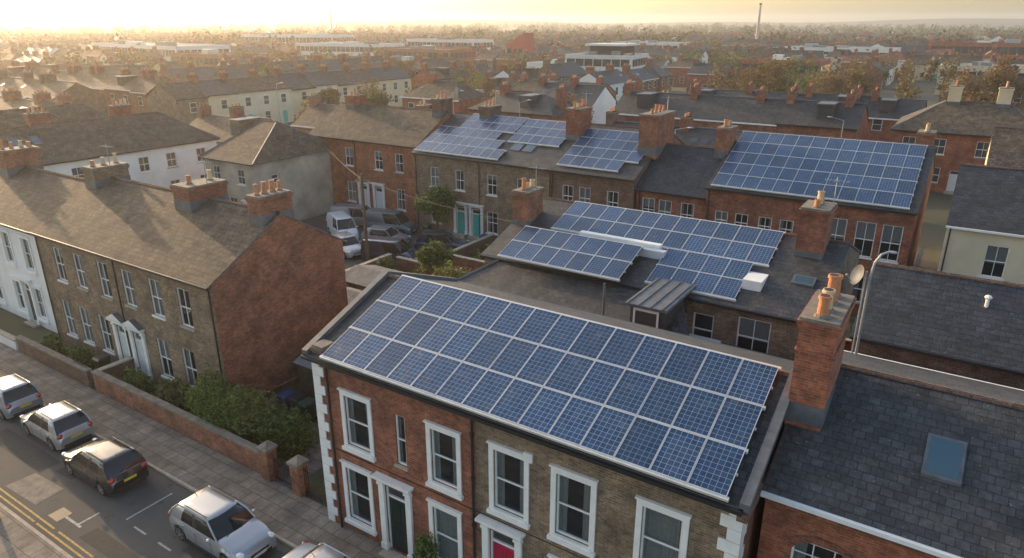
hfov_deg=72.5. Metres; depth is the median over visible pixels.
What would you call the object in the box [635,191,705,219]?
walls
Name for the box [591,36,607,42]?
terraced house
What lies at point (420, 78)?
terraced house
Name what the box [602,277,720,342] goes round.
dormer annexe
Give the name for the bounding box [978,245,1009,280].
windows and doors
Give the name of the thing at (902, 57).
terraced house
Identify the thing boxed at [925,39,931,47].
terraced house
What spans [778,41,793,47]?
terraced house
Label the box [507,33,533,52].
red building
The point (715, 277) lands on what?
solar panel array
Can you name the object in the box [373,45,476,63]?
warehouse
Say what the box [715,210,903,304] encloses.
windows and doors
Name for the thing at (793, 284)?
roof
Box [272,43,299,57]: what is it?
terraced house
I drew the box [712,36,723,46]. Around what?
terraced house
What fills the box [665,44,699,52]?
terraced house
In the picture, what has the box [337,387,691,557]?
windows and doors
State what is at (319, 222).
parking area
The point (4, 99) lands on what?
terraced house
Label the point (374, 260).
yard wall
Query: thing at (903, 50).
terraced house
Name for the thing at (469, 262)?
yard wall
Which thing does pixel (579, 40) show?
terraced house
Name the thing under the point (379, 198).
windows and doors
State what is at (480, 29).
distant woodland
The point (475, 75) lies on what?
tree
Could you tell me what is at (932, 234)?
ground
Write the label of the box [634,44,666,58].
terraced house
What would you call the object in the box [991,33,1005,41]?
terraced house
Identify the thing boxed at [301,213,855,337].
yard ground
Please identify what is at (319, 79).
terraced house
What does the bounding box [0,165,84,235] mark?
roof
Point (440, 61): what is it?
terraced house
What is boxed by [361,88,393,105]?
tree
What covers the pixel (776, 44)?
terraced house
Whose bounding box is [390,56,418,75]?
bare tree
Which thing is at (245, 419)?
shrub
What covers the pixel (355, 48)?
office building
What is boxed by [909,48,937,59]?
terraced house
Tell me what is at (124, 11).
sky
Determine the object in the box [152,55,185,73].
terraced house
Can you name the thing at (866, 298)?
street lamp
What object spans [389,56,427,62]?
commercial building
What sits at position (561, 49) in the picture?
terraced house
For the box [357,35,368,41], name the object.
terraced house
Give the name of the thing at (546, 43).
terraced house
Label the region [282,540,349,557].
parked car
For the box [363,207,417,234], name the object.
parked van
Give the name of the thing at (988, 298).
roof vents
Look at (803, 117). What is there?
terraced house
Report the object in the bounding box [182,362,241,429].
shrub
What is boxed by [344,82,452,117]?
chimneys
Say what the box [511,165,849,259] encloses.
chimneys
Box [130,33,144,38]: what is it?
terraced house
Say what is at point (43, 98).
terraced house
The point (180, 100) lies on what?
terraced house
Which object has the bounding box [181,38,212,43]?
terraced house
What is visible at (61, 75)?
terraced house
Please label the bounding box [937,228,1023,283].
walls
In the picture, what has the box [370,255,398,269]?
shrub
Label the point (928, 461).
roof
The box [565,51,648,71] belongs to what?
office building
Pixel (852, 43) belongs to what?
terraced house
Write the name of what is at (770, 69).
bare tree
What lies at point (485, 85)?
bare tree
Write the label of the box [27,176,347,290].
roof
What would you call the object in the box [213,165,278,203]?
windows and doors
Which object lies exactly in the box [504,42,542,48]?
terraced house
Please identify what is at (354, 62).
terraced house
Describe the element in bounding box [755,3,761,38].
chimney stack
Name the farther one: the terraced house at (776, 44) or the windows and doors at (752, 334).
the terraced house at (776, 44)
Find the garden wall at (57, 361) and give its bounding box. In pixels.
[15,335,94,387]
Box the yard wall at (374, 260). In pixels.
[345,253,391,272]
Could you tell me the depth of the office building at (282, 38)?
430.94 m
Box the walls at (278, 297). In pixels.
[36,215,347,397]
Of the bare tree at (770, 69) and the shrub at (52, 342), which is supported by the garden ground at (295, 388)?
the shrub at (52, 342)
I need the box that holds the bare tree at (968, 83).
[936,68,989,101]
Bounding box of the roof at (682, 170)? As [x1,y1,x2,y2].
[634,143,721,199]
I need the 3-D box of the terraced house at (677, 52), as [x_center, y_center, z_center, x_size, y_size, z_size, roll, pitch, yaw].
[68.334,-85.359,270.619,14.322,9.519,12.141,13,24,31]
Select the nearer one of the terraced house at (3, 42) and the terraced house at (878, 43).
the terraced house at (878, 43)
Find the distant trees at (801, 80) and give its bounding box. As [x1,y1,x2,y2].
[76,42,980,123]
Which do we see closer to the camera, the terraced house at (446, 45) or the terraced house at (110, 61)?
the terraced house at (110, 61)
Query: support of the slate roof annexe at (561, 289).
on the ground at (932, 234)
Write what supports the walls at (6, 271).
on the ground at (932, 234)
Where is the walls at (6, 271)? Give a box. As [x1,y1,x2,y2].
[0,226,57,332]
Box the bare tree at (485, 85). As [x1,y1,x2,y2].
[465,76,496,98]
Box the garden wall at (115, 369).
[97,356,134,379]
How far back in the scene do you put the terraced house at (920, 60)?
229.11 m
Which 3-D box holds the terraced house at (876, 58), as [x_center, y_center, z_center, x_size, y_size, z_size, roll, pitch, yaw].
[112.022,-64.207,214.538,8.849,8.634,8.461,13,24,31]
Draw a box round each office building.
[91,40,230,60]
[170,49,259,66]
[241,33,353,42]
[295,41,404,58]
[406,37,493,49]
[527,59,564,69]
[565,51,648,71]
[613,40,689,48]
[739,54,830,89]
[784,43,900,56]
[931,39,1023,58]
[934,62,1023,94]
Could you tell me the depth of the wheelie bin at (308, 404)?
33.67 m
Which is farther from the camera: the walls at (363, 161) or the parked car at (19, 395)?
the walls at (363, 161)
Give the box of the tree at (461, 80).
[451,76,471,87]
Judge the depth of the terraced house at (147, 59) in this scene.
211.98 m
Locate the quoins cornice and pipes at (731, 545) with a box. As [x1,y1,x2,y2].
[311,362,782,557]
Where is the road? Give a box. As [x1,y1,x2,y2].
[0,406,292,557]
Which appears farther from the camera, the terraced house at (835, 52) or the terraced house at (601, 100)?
the terraced house at (835, 52)
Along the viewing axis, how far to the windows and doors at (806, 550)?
18.13 m
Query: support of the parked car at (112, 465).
on the road
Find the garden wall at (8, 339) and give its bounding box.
[0,329,18,350]
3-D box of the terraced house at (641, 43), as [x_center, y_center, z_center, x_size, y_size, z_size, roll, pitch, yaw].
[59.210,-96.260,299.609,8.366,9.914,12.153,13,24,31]
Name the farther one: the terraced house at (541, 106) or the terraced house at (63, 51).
the terraced house at (63, 51)
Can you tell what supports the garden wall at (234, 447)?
on the garden ground at (295, 388)
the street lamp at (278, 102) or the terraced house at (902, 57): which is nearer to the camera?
the street lamp at (278, 102)
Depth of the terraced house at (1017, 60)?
202.12 m
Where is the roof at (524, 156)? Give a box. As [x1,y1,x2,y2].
[410,112,572,171]
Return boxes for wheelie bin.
[92,353,110,368]
[277,389,295,412]
[289,392,308,413]
[297,397,317,421]
[422,223,431,230]
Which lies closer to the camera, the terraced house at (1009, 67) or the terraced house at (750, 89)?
the terraced house at (750, 89)
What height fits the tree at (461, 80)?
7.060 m
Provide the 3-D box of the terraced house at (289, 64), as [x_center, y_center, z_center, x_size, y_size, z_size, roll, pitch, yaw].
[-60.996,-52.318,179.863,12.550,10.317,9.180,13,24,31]
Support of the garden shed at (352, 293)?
on the grass
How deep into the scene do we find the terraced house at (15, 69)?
154.20 m
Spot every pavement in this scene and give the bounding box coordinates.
[0,342,383,557]
[0,507,66,557]
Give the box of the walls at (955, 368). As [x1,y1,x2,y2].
[850,340,1023,389]
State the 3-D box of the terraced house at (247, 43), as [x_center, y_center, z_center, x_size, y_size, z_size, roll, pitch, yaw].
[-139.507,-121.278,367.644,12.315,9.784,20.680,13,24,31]
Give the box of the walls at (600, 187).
[550,135,682,208]
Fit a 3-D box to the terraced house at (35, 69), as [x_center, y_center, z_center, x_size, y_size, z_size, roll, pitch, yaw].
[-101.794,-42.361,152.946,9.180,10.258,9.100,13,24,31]
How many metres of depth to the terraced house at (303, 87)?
136.49 m
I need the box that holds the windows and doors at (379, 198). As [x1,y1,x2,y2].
[345,147,406,211]
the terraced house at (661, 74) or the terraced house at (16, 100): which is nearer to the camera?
the terraced house at (16, 100)
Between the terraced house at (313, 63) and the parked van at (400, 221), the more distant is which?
the terraced house at (313, 63)
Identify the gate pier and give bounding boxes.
[255,440,279,481]
[286,454,310,496]
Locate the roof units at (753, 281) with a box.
[579,230,768,291]
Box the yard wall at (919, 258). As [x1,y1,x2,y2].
[914,248,924,267]
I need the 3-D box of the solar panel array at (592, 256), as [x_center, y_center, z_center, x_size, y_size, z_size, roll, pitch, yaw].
[2.763,-1.331,33.877,6.610,0.981,2.704,13,24,31]
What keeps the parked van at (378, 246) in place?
on the parking area
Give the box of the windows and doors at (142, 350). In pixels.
[53,247,196,386]
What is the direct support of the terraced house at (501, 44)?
on the ground at (932, 234)
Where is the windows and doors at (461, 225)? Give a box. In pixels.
[430,167,526,241]
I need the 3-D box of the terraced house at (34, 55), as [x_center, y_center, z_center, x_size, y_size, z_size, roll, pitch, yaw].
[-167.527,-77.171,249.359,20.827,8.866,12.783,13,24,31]
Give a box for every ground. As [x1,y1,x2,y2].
[0,28,1021,537]
[19,297,326,506]
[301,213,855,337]
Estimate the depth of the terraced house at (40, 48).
273.30 m
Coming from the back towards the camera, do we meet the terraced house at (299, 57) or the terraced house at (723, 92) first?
the terraced house at (299, 57)
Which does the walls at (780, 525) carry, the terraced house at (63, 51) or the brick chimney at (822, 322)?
the brick chimney at (822, 322)
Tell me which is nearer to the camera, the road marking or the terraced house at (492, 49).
the road marking
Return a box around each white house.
[0,98,219,187]
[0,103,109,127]
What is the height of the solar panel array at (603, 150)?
2.302 m
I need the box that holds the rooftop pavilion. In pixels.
[585,43,639,55]
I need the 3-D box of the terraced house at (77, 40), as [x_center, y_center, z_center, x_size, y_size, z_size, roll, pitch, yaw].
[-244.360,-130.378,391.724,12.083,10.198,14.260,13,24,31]
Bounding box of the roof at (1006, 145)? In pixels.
[986,126,1023,168]
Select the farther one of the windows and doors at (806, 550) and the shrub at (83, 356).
the shrub at (83, 356)
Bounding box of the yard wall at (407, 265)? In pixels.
[395,256,467,275]
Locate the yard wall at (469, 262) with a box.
[452,254,851,350]
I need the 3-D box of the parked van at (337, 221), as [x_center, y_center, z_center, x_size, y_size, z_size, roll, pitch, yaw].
[-15.293,-4.820,62.946,2.210,2.063,4.636,-11,23,-27]
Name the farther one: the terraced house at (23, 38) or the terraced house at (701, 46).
the terraced house at (23, 38)
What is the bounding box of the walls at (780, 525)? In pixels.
[757,501,929,557]
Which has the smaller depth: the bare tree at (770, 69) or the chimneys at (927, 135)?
the chimneys at (927, 135)
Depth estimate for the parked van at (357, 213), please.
65.72 m
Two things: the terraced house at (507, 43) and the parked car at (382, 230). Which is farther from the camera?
the terraced house at (507, 43)
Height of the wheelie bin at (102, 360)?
1.059 m
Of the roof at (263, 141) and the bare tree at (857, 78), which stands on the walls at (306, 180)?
the roof at (263, 141)
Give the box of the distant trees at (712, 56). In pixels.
[0,31,1019,80]
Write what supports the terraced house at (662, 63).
on the ground at (932, 234)
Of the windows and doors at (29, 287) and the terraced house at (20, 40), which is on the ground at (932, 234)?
the terraced house at (20, 40)
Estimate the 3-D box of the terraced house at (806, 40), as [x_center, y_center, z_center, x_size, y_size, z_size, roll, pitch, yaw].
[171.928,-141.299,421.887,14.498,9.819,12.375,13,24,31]
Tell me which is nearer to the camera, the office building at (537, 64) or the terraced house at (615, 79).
the terraced house at (615, 79)
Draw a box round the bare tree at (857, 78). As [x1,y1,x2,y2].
[819,64,878,94]
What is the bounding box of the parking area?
[302,214,421,269]
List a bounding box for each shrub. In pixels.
[39,333,64,352]
[65,345,94,367]
[119,366,155,393]
[155,376,203,411]
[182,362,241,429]
[210,383,291,444]
[257,403,318,460]
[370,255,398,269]
[412,529,440,557]
[454,265,477,274]
[471,249,484,259]
[483,241,490,250]
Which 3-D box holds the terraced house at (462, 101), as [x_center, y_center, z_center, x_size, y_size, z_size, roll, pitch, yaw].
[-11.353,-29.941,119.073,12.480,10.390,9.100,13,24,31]
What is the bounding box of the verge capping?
[302,270,792,513]
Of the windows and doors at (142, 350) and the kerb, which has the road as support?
the kerb
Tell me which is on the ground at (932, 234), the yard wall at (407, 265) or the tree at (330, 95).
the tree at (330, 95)
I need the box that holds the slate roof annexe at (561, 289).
[457,259,639,321]
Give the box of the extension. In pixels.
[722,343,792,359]
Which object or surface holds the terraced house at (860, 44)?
on the ground at (932, 234)
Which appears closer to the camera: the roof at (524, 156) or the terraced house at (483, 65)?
the roof at (524, 156)
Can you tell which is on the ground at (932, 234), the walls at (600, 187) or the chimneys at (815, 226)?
the walls at (600, 187)
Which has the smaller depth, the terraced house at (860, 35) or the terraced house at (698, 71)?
the terraced house at (698, 71)
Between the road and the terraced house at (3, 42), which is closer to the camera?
the road
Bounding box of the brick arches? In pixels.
[765,498,939,557]
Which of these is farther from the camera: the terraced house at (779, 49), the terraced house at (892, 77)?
the terraced house at (779, 49)
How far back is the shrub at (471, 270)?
49.09 m
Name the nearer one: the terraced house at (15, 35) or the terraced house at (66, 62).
the terraced house at (66, 62)
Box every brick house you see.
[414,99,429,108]
[890,80,1023,194]
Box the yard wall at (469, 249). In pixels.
[452,233,494,257]
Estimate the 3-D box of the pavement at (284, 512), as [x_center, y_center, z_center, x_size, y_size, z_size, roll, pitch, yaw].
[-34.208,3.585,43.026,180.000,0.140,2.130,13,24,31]
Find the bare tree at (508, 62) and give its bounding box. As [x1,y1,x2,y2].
[491,51,520,70]
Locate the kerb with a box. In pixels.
[0,403,296,557]
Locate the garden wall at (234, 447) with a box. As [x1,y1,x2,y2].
[90,369,261,473]
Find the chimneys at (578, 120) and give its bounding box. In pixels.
[478,91,592,140]
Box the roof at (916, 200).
[705,129,935,215]
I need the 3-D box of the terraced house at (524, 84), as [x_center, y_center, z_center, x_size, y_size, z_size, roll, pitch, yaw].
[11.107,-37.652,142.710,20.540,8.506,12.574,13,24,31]
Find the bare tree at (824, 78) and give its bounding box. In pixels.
[808,72,851,93]
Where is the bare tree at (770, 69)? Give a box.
[736,53,801,92]
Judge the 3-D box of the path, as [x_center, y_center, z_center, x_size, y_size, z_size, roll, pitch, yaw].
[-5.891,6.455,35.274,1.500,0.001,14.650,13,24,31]
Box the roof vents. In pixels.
[984,295,991,307]
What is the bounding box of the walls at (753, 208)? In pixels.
[704,153,934,315]
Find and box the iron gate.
[272,454,290,485]
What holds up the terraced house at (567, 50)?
on the ground at (932, 234)
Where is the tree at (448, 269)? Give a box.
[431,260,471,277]
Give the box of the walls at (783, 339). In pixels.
[485,246,859,359]
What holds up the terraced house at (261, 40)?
on the ground at (932, 234)
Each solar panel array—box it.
[319,274,781,502]
[414,125,506,160]
[460,113,528,133]
[497,226,643,281]
[507,119,565,147]
[551,201,785,267]
[556,128,643,172]
[644,248,754,301]
[711,131,927,209]
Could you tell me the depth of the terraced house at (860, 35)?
529.08 m
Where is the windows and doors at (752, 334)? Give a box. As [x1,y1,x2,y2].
[692,312,771,352]
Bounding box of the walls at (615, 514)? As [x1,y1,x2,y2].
[319,365,784,557]
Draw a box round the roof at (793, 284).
[480,196,861,322]
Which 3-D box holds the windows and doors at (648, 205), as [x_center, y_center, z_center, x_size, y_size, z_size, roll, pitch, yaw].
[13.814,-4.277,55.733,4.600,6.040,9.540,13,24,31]
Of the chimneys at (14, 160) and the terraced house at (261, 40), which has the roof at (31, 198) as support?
the chimneys at (14, 160)
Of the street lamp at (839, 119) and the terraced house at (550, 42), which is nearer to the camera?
the street lamp at (839, 119)
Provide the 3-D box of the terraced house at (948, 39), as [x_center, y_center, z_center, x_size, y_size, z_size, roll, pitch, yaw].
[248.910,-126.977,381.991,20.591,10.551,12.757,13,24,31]
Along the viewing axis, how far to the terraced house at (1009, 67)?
146.74 m
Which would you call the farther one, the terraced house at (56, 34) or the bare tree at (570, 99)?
the terraced house at (56, 34)
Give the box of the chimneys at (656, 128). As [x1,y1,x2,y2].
[637,96,675,159]
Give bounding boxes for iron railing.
[303,467,326,502]
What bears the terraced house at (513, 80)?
on the ground at (932, 234)
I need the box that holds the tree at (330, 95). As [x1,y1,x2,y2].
[313,86,342,104]
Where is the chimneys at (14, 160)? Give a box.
[0,140,43,177]
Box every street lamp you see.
[276,82,282,122]
[827,116,843,137]
[854,251,897,354]
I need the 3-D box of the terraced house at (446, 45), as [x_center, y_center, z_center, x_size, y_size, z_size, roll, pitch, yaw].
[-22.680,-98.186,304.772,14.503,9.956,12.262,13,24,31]
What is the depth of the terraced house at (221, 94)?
122.50 m
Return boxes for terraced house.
[0,40,11,44]
[0,42,16,48]
[0,47,23,64]
[0,68,48,98]
[0,88,14,105]
[0,88,43,109]
[1,41,27,56]
[6,59,32,76]
[9,33,19,38]
[15,50,62,65]
[17,39,57,47]
[19,60,50,78]
[21,35,50,41]
[22,42,58,56]
[24,71,107,113]
[31,59,66,70]
[34,90,71,106]
[35,38,78,48]
[41,35,69,40]
[49,31,61,36]
[49,63,71,80]
[52,44,75,61]
[63,37,88,43]
[63,63,98,88]
[64,59,94,65]
[65,45,92,63]
[70,58,152,75]
[75,41,88,49]
[82,64,119,114]
[83,39,101,49]
[85,45,110,63]
[98,48,132,63]
[103,67,147,113]
[105,56,125,64]
[106,33,122,38]
[129,45,164,62]
[129,68,174,112]
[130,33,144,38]
[143,55,165,67]
[146,74,209,123]
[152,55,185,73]
[158,59,238,80]
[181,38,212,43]
[187,72,238,115]
[189,103,229,133]
[207,39,233,46]
[211,65,247,78]
[213,103,271,144]
[215,37,246,43]
[217,52,250,65]
[217,68,293,122]
[219,43,245,52]
[230,39,267,46]
[230,57,263,75]
[241,43,266,55]
[243,38,263,42]
[244,53,271,62]
[250,42,276,47]
[261,43,275,56]
[261,56,297,68]
[261,64,295,75]
[271,41,295,47]
[271,66,316,118]
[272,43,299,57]
[273,51,305,60]
[289,54,330,70]
[290,93,345,132]
[296,64,338,103]
[299,39,324,42]
[318,53,354,70]
[318,62,377,102]
[342,50,388,68]
[356,56,420,76]
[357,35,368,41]
[360,60,411,106]
[385,39,400,42]
[399,71,489,113]
[411,60,471,90]
[412,52,464,69]
[444,42,471,47]
[465,58,497,88]
[466,81,573,120]
[468,43,488,56]
[475,48,499,71]
[476,70,519,98]
[483,38,511,47]
[488,44,506,53]
[494,62,549,79]
[496,48,539,72]
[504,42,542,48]
[511,72,616,98]
[533,73,616,123]
[534,40,550,45]
[534,44,557,58]
[535,38,553,44]
[538,43,556,49]
[539,57,585,80]
[540,34,556,38]
[547,50,564,60]
[551,40,572,49]
[556,37,567,42]
[556,43,569,53]
[559,45,581,53]
[567,34,586,40]
[567,39,580,48]
[576,38,590,45]
[579,63,634,103]
[580,43,589,51]
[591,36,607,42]
[606,107,679,134]
[615,80,786,131]
[622,63,658,91]
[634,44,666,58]
[640,42,658,47]
[642,57,672,91]
[648,58,670,70]
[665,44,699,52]
[666,46,707,62]
[667,53,701,86]
[676,112,739,146]
[679,43,690,47]
[681,34,695,42]
[686,58,733,93]
[688,79,745,96]
[690,35,705,41]
[695,43,713,52]
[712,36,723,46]
[721,38,740,56]
[722,34,734,40]
[729,45,771,63]
[735,37,770,48]
[743,37,761,48]
[743,81,804,99]
[766,38,781,48]
[770,44,791,54]
[775,87,868,138]
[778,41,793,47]
[780,46,823,58]
[786,37,809,41]
[797,39,829,45]
[803,83,871,106]
[807,51,819,58]
[822,38,837,42]
[825,45,853,73]
[828,42,838,45]
[834,33,845,37]
[839,50,869,77]
[842,39,857,46]
[854,34,865,40]
[854,48,878,55]
[855,40,872,46]
[859,57,889,89]
[864,38,875,44]
[865,87,926,141]
[870,49,897,63]
[871,40,885,46]
[873,56,892,85]
[879,54,897,82]
[883,38,891,45]
[886,38,904,44]
[886,43,907,56]
[888,47,907,70]
[892,41,926,59]
[905,39,922,44]
[907,50,981,80]
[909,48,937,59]
[910,37,937,44]
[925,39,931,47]
[926,44,951,54]
[947,37,989,40]
[947,67,1023,109]
[950,48,984,61]
[978,33,990,40]
[983,61,1011,75]
[984,46,1005,61]
[990,53,1023,64]
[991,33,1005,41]
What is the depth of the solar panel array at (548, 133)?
59.96 m
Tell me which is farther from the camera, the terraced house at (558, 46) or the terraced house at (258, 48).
the terraced house at (558, 46)
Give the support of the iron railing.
attached to the gate pier at (297, 463)
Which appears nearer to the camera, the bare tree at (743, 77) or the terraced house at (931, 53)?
the bare tree at (743, 77)
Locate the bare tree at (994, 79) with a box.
[970,50,1023,110]
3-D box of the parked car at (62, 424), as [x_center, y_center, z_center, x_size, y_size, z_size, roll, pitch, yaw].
[-21.394,6.558,32.667,3.886,1.663,2.060,13,24,31]
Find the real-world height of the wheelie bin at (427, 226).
1.059 m
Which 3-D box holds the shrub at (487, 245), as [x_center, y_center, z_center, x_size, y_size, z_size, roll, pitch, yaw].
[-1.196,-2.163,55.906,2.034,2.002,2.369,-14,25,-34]
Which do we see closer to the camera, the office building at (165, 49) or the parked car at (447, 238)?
the parked car at (447, 238)
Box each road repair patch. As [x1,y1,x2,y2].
[0,428,212,557]
[6,473,145,557]
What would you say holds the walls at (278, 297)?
on the garden ground at (295, 388)
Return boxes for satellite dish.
[846,265,867,352]
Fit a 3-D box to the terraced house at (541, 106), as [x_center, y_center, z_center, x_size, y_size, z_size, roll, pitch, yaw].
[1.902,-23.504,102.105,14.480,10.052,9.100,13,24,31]
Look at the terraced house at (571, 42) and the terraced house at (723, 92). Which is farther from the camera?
the terraced house at (571, 42)
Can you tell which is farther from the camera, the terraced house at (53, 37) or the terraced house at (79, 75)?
the terraced house at (53, 37)
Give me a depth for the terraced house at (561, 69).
170.53 m
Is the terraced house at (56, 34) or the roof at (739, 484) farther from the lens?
the terraced house at (56, 34)
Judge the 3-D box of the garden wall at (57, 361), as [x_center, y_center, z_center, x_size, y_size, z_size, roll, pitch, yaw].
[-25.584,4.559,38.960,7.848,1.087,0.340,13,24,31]
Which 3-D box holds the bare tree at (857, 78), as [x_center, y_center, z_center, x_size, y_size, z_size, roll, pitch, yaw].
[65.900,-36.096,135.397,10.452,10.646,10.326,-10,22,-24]
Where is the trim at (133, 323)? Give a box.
[34,236,298,401]
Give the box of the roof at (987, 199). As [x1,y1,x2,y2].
[946,163,1023,237]
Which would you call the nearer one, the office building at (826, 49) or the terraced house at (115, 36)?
the office building at (826, 49)
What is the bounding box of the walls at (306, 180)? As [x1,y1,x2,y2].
[204,151,333,220]
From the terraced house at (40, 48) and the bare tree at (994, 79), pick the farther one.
the terraced house at (40, 48)
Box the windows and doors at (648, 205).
[642,197,693,217]
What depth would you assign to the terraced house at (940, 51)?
264.29 m
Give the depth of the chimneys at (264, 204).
36.90 m
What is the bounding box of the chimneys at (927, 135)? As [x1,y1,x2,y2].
[916,123,937,144]
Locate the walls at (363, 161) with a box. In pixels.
[322,113,451,223]
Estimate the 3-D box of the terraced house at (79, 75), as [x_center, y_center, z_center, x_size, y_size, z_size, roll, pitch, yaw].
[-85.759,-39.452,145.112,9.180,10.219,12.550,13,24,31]
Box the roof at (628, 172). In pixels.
[548,123,685,181]
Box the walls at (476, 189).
[413,154,550,240]
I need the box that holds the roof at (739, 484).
[300,274,793,516]
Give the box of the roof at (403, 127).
[309,102,452,148]
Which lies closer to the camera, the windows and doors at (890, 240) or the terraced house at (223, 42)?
the windows and doors at (890, 240)
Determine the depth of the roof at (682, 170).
52.14 m
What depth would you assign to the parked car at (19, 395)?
34.23 m
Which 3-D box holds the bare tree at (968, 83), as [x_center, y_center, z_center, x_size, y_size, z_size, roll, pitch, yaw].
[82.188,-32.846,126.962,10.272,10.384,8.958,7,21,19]
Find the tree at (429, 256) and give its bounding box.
[414,238,455,275]
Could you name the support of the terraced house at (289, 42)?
on the ground at (932, 234)
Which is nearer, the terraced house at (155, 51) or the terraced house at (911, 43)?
the terraced house at (155, 51)
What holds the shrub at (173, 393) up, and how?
on the garden ground at (295, 388)
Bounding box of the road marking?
[0,488,172,557]
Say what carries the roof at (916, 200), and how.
on the walls at (753, 208)
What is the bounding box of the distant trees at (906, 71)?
[111,43,969,117]
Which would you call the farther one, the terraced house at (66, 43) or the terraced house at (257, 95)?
the terraced house at (66, 43)
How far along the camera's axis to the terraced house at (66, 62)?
193.77 m
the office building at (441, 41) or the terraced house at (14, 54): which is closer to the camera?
the terraced house at (14, 54)
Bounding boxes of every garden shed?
[293,354,315,399]
[345,265,401,290]
[347,287,361,303]
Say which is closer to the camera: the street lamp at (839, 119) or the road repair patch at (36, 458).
the road repair patch at (36, 458)
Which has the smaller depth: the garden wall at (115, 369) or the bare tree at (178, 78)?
the garden wall at (115, 369)
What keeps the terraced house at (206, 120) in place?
on the ground at (932, 234)
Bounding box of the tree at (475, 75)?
[468,72,485,88]
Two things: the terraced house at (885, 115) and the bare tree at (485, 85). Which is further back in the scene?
the bare tree at (485, 85)
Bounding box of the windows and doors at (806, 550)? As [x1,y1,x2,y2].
[790,543,843,557]
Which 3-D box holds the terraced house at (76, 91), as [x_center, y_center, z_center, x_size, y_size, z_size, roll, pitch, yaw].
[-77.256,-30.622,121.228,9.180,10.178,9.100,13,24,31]
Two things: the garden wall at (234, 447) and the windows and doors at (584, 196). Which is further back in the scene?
the windows and doors at (584, 196)
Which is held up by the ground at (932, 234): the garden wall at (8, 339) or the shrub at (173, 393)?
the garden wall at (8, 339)
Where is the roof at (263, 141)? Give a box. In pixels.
[198,119,330,166]
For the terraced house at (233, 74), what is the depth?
146.95 m
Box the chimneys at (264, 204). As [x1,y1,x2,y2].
[80,145,293,226]
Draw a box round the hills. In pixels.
[0,18,1023,29]
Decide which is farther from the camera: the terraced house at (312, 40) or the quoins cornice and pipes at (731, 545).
the terraced house at (312, 40)
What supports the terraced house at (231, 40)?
on the ground at (932, 234)
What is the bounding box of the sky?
[0,0,1023,22]
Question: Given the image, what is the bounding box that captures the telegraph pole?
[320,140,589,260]
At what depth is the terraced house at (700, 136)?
75.87 m
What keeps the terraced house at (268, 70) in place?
on the ground at (932, 234)
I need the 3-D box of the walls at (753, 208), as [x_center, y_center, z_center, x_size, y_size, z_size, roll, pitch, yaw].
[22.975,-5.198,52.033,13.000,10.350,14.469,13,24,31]
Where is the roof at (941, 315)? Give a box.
[850,261,1023,375]
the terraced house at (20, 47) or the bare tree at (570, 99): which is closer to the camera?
the bare tree at (570, 99)
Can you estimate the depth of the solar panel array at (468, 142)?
61.71 m
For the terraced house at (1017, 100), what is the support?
on the ground at (932, 234)
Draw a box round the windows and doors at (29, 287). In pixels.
[0,227,49,327]
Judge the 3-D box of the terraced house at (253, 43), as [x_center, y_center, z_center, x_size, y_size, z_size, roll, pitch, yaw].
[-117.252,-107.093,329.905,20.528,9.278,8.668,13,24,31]
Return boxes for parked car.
[0,373,42,419]
[20,400,94,450]
[62,436,148,495]
[168,485,276,557]
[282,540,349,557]
[331,231,361,258]
[361,224,411,243]
[414,229,468,249]
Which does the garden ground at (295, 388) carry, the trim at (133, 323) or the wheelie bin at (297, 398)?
the wheelie bin at (297, 398)
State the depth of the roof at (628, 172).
53.79 m
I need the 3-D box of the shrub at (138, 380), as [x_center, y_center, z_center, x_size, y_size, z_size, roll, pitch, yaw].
[-19.678,5.334,36.373,2.868,1.461,1.175,13,24,31]
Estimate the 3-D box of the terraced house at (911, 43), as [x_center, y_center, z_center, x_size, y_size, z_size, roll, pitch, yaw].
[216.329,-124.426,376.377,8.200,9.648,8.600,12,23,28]
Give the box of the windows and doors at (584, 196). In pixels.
[562,185,618,206]
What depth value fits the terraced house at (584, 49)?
309.93 m
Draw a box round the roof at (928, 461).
[760,350,1023,557]
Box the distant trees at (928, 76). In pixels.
[0,32,1005,80]
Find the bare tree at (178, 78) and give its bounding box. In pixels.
[169,70,187,81]
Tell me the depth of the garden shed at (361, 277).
46.60 m
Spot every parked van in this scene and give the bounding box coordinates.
[326,210,358,238]
[329,203,369,226]
[360,235,418,263]
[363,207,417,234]
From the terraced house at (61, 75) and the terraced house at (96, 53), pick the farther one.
the terraced house at (96, 53)
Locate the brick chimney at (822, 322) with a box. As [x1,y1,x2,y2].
[784,273,856,431]
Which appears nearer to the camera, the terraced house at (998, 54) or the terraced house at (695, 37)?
the terraced house at (998, 54)
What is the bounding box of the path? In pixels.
[275,443,322,487]
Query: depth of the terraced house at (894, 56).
236.61 m
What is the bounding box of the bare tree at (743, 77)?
[726,64,768,89]
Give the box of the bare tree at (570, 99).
[554,91,594,119]
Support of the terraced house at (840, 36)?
on the ground at (932, 234)
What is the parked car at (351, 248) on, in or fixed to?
on the parking area
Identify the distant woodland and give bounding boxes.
[0,22,1023,56]
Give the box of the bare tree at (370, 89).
[356,77,384,93]
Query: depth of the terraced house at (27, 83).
125.57 m
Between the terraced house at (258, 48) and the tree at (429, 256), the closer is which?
the tree at (429, 256)
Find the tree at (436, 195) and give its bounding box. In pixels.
[413,183,457,228]
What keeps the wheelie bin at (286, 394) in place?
on the garden ground at (295, 388)

